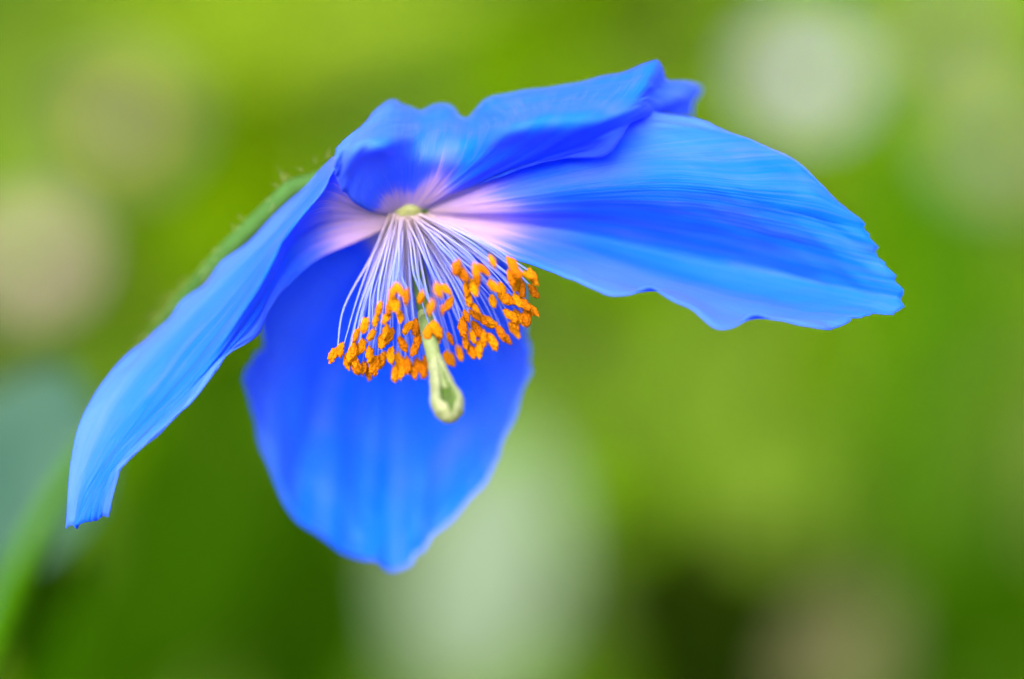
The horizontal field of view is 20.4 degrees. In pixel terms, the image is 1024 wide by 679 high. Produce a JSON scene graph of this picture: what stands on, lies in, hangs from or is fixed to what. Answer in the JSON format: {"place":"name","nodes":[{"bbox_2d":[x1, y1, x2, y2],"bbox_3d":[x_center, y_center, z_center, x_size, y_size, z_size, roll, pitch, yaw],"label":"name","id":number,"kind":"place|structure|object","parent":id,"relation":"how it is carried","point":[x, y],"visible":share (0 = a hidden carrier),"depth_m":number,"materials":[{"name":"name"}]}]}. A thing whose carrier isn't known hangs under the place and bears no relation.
{"place":"outdoors","nodes":[
{"label":"outdoors","id":0,"kind":"place"},
{"bbox_2d":[0,0,1023,678],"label":"ground","id":1,"kind":"structure","parent":0,"point":[606,392],"depth_m":1.40,"materials":[{"name":"green plant"}]},
{"bbox_2d":[0,219,71,558],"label":"pale blossom","id":2,"kind":"object","parent":1,"relation":"on","point":[35,253],"visible":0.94,"depth_m":1.00,"materials":[{"name":"beige plant"}]},
{"bbox_2d":[0,367,89,678],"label":"leafy plant","id":3,"kind":"object","parent":1,"relation":"on","point":[42,413],"visible":0.84,"depth_m":0.46,"materials":[{"name":"green plant"}]},
{"bbox_2d":[64,68,179,342],"bbox_3d":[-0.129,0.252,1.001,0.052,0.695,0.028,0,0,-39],"label":"pale blossom","id":4,"kind":"object","parent":1,"relation":"on","point":[126,118],"visible":0.94,"depth_m":1.00,"materials":[{"name":"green plant"}]},
{"bbox_2d":[0,0,431,318],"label":"leafy plant","id":5,"kind":"object","parent":1,"relation":"on","point":[207,178],"visible":0.72,"depth_m":1.24,"materials":[{"name":"green plant"}]},
{"bbox_2d":[71,339,397,678],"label":"leafy plant","id":6,"kind":"object","parent":1,"relation":"on","point":[208,554],"visible":0.78,"depth_m":0.90,"materials":[{"name":"green plant"}]},
{"bbox_2d":[0,60,903,648],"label":"blue poppy","id":7,"kind":"object","parent":1,"relation":"on","point":[388,374],"visible":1,"depth_m":0.35,"materials":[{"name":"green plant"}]},
{"bbox_2d":[390,430,560,678],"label":"leafy plant","id":8,"kind":"object","parent":1,"relation":"on","point":[475,580],"visible":0.78,"depth_m":0.92,"materials":[{"name":"green plant"}]},
{"bbox_2d":[644,309,811,559],"bbox_3d":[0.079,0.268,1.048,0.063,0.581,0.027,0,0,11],"label":"leafy plant","id":9,"kind":"object","parent":1,"relation":"on","point":[754,466],"visible":0.91,"depth_m":1.05,"materials":[{"name":"green plant"}]},
{"bbox_2d":[597,495,861,678],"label":"leafy plant","id":10,"kind":"object","parent":1,"relation":"on","point":[680,595],"visible":0.8,"depth_m":1.04,"materials":[{"name":"green plant"}]},
{"bbox_2d":[758,31,850,602],"bbox_3d":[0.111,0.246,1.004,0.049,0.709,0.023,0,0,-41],"label":"pale blossom","id":11,"kind":"object","parent":1,"relation":"on","point":[803,72],"visible":0.98,"depth_m":1.00,"materials":[{"name":"white plant"}]},
{"bbox_2d":[789,592,889,678],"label":"leafy plant","id":12,"kind":"object","parent":1,"relation":"on","point":[847,638],"visible":1,"depth_m":0.95,"materials":[{"name":"green plant"}]},
{"bbox_2d":[850,100,1023,596],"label":"leafy plant","id":13,"kind":"object","parent":1,"relation":"on","point":[913,466],"visible":0.78,"depth_m":1.20,"materials":[{"name":"green plant"}]},
{"bbox_2d":[906,0,990,533],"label":"pale blossom","id":14,"kind":"object","parent":1,"relation":"on","point":[946,30],"visible":0.98,"depth_m":1.10,"materials":[{"name":"green plant"}]},
{"bbox_2d":[880,518,1023,678],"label":"leafy plant","id":15,"kind":"object","parent":1,"relation":"on","point":[958,613],"visible":0.98,"depth_m":1.05,"materials":[{"name":"green plant"}]},
{"bbox_2d":[948,99,1023,518],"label":"pale blossom","id":16,"kind":"object","parent":1,"relation":"on","point":[986,138],"visible":1,"depth_m":1.10,"materials":[{"name":"green plant"}]}
]}

